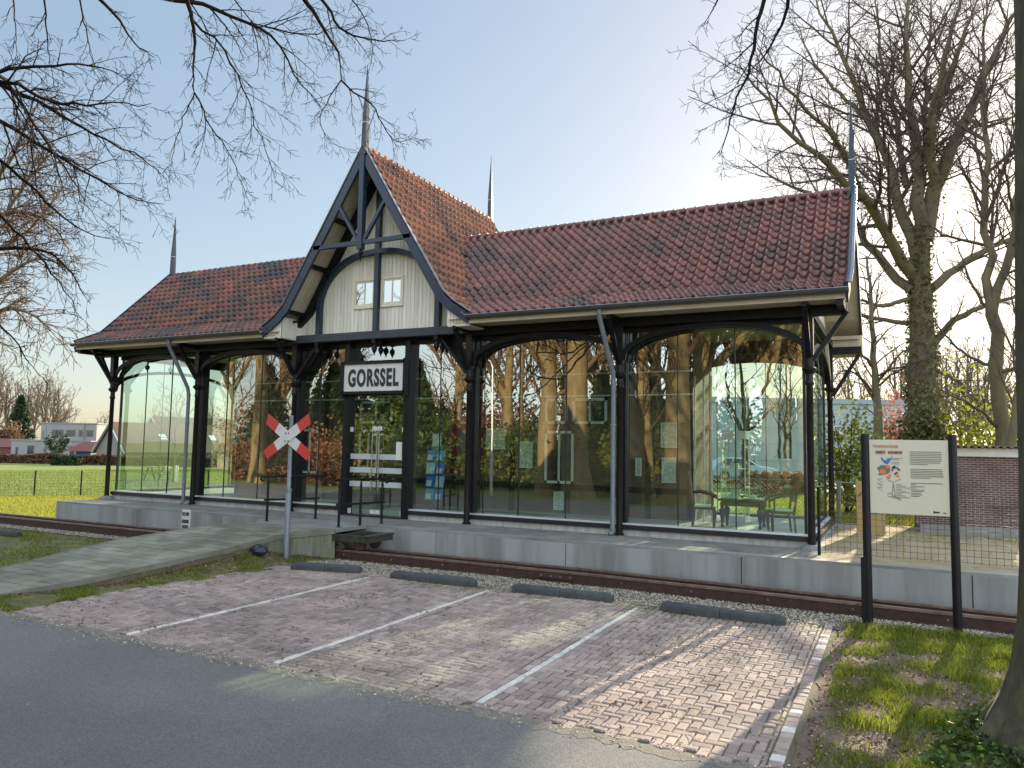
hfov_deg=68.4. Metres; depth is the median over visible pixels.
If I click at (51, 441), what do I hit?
clipped tree
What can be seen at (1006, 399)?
bare tree
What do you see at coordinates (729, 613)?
parking stop
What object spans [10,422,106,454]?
white house
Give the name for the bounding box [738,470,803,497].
brown hedge
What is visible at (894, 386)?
bare tree
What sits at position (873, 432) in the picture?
budding shrub
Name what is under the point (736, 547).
platform paving
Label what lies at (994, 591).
platform
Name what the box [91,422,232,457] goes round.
gabled house
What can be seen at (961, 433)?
bare tree
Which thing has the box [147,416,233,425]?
gabled house
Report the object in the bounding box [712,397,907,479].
sports hall
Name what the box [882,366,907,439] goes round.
blossom shrub
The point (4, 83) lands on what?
overhanging tree
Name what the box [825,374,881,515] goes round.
budding shrub
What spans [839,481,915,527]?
chain link fence
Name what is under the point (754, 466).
parked car
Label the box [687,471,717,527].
carved chair
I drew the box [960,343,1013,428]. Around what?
bare tree
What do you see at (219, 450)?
tan house
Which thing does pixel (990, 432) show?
bare tree
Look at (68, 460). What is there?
green hedge
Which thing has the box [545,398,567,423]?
window
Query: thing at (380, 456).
door
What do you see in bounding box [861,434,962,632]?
information board
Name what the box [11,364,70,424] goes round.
bare tree
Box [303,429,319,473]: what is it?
window
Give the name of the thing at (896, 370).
bare tree
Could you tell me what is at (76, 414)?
bare tree
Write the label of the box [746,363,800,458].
young tree
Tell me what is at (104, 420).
bare tree
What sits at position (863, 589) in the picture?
marker post
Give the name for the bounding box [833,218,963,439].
drooping tree
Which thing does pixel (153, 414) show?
bare tree
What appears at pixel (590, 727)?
fallen leaves
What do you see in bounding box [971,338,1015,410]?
bare tree
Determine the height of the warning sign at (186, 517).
0.358 m
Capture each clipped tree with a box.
[42,432,57,451]
[55,432,70,453]
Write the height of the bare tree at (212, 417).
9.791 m
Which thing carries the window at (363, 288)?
in the station building
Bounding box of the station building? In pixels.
[69,65,863,550]
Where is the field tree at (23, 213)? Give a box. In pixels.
[0,92,107,370]
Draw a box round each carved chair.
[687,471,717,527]
[764,474,800,532]
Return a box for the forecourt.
[821,523,1018,573]
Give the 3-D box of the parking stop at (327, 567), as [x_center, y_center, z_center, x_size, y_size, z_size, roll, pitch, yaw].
[-2.611,2.577,10.601,1.061,0.100,0.150,0,-5,14]
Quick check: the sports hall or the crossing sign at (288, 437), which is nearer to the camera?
the crossing sign at (288, 437)
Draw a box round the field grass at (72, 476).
[0,467,230,496]
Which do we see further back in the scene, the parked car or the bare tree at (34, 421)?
the bare tree at (34, 421)
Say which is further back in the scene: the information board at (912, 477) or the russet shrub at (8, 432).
the russet shrub at (8, 432)
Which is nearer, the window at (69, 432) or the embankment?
the embankment
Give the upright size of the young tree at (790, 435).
4.763 m
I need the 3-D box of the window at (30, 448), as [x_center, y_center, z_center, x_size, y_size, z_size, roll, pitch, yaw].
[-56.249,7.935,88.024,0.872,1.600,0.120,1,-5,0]
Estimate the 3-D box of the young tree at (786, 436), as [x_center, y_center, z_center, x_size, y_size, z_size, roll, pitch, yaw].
[8.676,0.090,23.787,1.386,4.535,1.651,-1,-5,27]
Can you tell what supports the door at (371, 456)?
in the station building
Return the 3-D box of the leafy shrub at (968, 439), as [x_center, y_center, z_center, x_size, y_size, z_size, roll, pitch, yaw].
[13.199,0.930,22.247,3.097,5.216,2.449,-1,-5,27]
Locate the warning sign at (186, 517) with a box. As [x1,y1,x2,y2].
[181,509,190,528]
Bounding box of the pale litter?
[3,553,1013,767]
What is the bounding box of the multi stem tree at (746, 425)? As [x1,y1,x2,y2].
[713,363,793,497]
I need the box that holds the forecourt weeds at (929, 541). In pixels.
[828,528,1017,568]
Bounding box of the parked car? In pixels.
[712,457,777,480]
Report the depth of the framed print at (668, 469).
13.13 m
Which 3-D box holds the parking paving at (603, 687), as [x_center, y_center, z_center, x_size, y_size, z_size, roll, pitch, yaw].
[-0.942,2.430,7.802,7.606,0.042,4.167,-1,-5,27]
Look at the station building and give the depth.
13.89 m
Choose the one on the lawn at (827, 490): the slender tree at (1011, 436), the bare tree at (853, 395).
the slender tree at (1011, 436)
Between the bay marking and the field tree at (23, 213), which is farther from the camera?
the field tree at (23, 213)
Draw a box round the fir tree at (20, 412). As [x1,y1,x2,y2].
[8,394,36,439]
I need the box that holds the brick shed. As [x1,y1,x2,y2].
[918,445,1018,538]
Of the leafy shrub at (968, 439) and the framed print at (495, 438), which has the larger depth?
the leafy shrub at (968, 439)
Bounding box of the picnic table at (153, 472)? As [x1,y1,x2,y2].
[140,466,171,479]
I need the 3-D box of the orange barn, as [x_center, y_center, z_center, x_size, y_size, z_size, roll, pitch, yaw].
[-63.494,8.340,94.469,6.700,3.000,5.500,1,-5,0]
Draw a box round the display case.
[720,431,749,522]
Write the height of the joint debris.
0.018 m
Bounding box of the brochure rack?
[424,434,445,510]
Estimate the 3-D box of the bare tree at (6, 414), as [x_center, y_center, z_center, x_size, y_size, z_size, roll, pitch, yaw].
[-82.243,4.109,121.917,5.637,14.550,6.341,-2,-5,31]
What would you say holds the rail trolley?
on the rail track
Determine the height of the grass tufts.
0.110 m
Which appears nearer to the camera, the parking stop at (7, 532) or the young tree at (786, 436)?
the parking stop at (7, 532)
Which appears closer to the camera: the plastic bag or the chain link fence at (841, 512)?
the plastic bag
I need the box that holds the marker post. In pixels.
[861,556,866,624]
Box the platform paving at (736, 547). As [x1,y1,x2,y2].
[67,499,826,558]
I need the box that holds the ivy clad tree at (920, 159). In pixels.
[668,0,1014,438]
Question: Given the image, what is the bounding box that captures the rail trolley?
[332,530,394,550]
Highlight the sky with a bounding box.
[0,0,1015,445]
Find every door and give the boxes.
[347,427,377,513]
[375,427,402,515]
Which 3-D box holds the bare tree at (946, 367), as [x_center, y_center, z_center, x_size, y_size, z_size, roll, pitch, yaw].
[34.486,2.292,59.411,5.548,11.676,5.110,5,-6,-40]
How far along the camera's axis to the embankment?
10.60 m
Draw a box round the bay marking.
[126,577,829,762]
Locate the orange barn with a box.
[0,438,33,453]
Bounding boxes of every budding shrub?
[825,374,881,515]
[848,406,887,477]
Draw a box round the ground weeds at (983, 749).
[906,691,1023,767]
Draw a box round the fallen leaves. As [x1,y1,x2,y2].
[1,551,1008,767]
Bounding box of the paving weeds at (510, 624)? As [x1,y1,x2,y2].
[27,568,828,747]
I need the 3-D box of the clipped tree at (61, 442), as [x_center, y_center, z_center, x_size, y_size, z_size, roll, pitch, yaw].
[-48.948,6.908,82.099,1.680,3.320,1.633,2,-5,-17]
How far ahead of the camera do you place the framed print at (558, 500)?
14.03 m
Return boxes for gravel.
[0,524,1013,638]
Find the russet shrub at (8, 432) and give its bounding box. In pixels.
[0,419,27,438]
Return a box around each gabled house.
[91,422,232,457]
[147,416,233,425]
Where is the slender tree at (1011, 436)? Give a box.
[976,210,1016,446]
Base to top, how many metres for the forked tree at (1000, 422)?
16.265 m
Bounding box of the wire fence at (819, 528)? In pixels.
[817,487,1018,566]
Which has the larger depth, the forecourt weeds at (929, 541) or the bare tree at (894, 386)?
the bare tree at (894, 386)
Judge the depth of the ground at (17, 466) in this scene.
36.90 m
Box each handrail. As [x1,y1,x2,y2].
[260,475,324,520]
[332,477,388,527]
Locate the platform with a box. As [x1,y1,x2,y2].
[55,500,1017,612]
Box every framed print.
[486,428,504,449]
[519,442,532,467]
[553,491,563,509]
[635,458,641,475]
[661,422,676,447]
[662,457,675,482]
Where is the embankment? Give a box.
[0,522,334,594]
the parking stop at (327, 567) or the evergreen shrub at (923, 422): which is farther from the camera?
the evergreen shrub at (923, 422)
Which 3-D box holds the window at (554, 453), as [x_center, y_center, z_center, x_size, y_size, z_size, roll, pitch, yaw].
[0.880,1.368,14.102,0.590,0.980,0.024,-1,-5,27]
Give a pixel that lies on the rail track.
(1002, 622)
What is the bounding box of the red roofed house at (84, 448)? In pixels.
[65,442,95,455]
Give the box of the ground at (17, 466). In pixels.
[0,463,838,712]
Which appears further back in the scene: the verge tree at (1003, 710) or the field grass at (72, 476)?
the field grass at (72, 476)
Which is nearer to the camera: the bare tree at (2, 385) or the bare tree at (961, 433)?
the bare tree at (961, 433)
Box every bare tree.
[0,342,35,409]
[0,372,24,426]
[0,373,17,423]
[8,370,50,421]
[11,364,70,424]
[25,371,51,438]
[32,372,77,423]
[38,371,81,422]
[54,396,80,422]
[95,412,108,423]
[137,404,171,422]
[171,405,185,416]
[207,391,227,425]
[825,370,849,398]
[833,357,870,398]
[855,336,908,399]
[867,341,907,399]
[900,340,988,433]
[937,346,971,425]
[938,347,989,446]
[940,334,1015,443]
[940,338,1015,444]
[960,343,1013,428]
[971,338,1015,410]
[976,339,1013,436]
[987,372,1016,444]
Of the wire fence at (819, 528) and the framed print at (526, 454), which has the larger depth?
the framed print at (526, 454)
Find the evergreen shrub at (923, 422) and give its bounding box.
[887,381,958,441]
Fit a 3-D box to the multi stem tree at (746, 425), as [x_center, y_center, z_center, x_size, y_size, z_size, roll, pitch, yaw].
[6.855,0.578,20.987,3.207,6.171,2.299,1,-5,3]
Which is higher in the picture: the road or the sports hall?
the sports hall
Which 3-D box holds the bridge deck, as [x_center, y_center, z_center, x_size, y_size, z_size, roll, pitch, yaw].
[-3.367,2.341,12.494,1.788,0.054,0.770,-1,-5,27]
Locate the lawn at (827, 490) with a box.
[730,474,913,524]
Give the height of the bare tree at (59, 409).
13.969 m
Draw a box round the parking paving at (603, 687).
[15,565,832,767]
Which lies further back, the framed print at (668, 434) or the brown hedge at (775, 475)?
the brown hedge at (775, 475)
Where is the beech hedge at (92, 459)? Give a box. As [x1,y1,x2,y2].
[0,452,216,466]
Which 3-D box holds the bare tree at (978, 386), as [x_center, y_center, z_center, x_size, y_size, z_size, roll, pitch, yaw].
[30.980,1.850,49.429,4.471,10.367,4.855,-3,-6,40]
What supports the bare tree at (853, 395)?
on the ground at (17, 466)
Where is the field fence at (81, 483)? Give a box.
[0,470,230,495]
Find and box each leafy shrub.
[914,328,995,446]
[971,382,1017,445]
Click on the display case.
(725, 435)
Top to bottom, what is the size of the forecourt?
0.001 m
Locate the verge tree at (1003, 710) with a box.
[691,0,1023,765]
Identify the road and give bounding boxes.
[0,613,721,767]
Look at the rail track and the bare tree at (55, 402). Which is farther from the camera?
the bare tree at (55, 402)
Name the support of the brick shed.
on the lawn at (827, 490)
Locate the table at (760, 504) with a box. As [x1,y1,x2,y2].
[717,497,767,529]
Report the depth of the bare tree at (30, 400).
124.65 m
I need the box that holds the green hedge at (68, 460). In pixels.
[50,454,82,465]
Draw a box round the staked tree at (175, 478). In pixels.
[148,379,194,481]
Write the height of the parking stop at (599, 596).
0.100 m
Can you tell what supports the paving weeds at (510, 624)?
on the parking paving at (603, 687)
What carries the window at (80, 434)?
in the white house at (78, 433)
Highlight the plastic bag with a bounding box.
[249,544,267,554]
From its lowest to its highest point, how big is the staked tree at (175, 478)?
4.714 m
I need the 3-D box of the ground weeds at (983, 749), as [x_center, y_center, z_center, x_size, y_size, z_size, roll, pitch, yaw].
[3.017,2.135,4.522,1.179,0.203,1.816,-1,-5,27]
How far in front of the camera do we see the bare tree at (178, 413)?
104.17 m
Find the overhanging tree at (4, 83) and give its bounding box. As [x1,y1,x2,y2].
[0,0,430,392]
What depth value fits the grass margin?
12.79 m
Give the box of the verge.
[790,626,1012,767]
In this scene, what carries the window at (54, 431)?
in the white house at (78, 433)
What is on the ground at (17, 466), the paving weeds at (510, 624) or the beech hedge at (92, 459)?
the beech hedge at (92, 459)
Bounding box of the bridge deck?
[254,519,366,532]
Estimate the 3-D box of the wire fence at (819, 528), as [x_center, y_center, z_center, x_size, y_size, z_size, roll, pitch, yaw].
[6.208,1.804,8.698,4.999,1.030,0.040,-1,-5,28]
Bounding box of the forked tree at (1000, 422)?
[897,0,1014,446]
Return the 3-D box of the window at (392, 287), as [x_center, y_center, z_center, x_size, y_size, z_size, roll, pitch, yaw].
[-2.214,-1.713,13.938,0.505,0.570,0.045,-1,-5,27]
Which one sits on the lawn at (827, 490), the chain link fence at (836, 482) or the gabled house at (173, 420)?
the chain link fence at (836, 482)
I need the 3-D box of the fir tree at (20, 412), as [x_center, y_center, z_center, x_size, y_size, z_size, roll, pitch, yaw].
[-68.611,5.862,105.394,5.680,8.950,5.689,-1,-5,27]
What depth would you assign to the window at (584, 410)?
13.89 m
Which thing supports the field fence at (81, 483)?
on the ground at (17, 466)
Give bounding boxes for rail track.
[0,513,1016,635]
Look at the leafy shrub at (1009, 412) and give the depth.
23.29 m
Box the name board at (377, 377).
[339,358,408,397]
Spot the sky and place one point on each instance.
(575, 105)
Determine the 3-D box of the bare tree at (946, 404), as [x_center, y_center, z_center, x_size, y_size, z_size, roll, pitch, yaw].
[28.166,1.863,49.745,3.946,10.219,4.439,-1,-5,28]
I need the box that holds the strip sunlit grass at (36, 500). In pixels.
[0,494,111,517]
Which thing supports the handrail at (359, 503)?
on the bridge deck
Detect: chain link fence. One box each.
[713,477,838,522]
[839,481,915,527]
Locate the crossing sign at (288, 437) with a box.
[263,414,310,558]
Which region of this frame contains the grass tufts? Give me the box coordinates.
[828,619,1011,767]
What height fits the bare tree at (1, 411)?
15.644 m
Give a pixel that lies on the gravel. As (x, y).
(508, 583)
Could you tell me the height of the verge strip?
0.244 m
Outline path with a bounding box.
[0,522,334,592]
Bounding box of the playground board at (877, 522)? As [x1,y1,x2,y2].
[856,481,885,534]
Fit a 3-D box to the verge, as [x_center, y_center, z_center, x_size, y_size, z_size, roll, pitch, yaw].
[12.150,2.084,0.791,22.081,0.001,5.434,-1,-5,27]
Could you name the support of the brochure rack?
on the station building
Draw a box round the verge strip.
[0,551,338,610]
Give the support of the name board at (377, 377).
attached to the station building
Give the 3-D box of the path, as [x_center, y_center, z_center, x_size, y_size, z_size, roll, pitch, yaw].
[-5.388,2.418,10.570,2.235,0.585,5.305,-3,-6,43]
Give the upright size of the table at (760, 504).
0.450 m
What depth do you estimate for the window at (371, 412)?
16.09 m
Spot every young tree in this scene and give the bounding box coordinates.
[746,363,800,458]
[766,365,801,458]
[773,364,802,458]
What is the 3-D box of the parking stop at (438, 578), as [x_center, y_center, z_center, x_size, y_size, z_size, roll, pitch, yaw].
[-1.041,2.546,9.894,1.257,0.100,0.150,-1,-5,23]
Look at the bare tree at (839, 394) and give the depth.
52.35 m
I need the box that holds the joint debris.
[42,567,822,749]
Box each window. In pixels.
[26,445,34,454]
[52,429,63,436]
[66,429,75,436]
[78,430,82,436]
[86,430,93,436]
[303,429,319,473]
[353,278,373,309]
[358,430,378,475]
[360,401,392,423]
[380,275,403,307]
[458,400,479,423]
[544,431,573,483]
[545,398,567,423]
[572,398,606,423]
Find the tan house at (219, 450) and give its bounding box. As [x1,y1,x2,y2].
[212,434,236,469]
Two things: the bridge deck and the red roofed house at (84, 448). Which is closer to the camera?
the bridge deck
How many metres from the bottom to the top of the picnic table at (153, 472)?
0.661 m
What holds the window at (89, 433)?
in the white house at (78, 433)
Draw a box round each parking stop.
[0,529,21,535]
[290,562,362,573]
[390,570,477,586]
[511,583,613,602]
[660,601,786,625]
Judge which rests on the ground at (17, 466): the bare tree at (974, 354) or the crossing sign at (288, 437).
the bare tree at (974, 354)
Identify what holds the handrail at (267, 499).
on the bridge deck
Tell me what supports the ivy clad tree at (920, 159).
on the lawn at (827, 490)
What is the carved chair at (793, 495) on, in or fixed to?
on the station building
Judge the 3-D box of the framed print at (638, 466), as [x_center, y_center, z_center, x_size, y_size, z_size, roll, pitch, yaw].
[2.248,1.474,13.387,0.110,0.320,0.030,-1,-5,27]

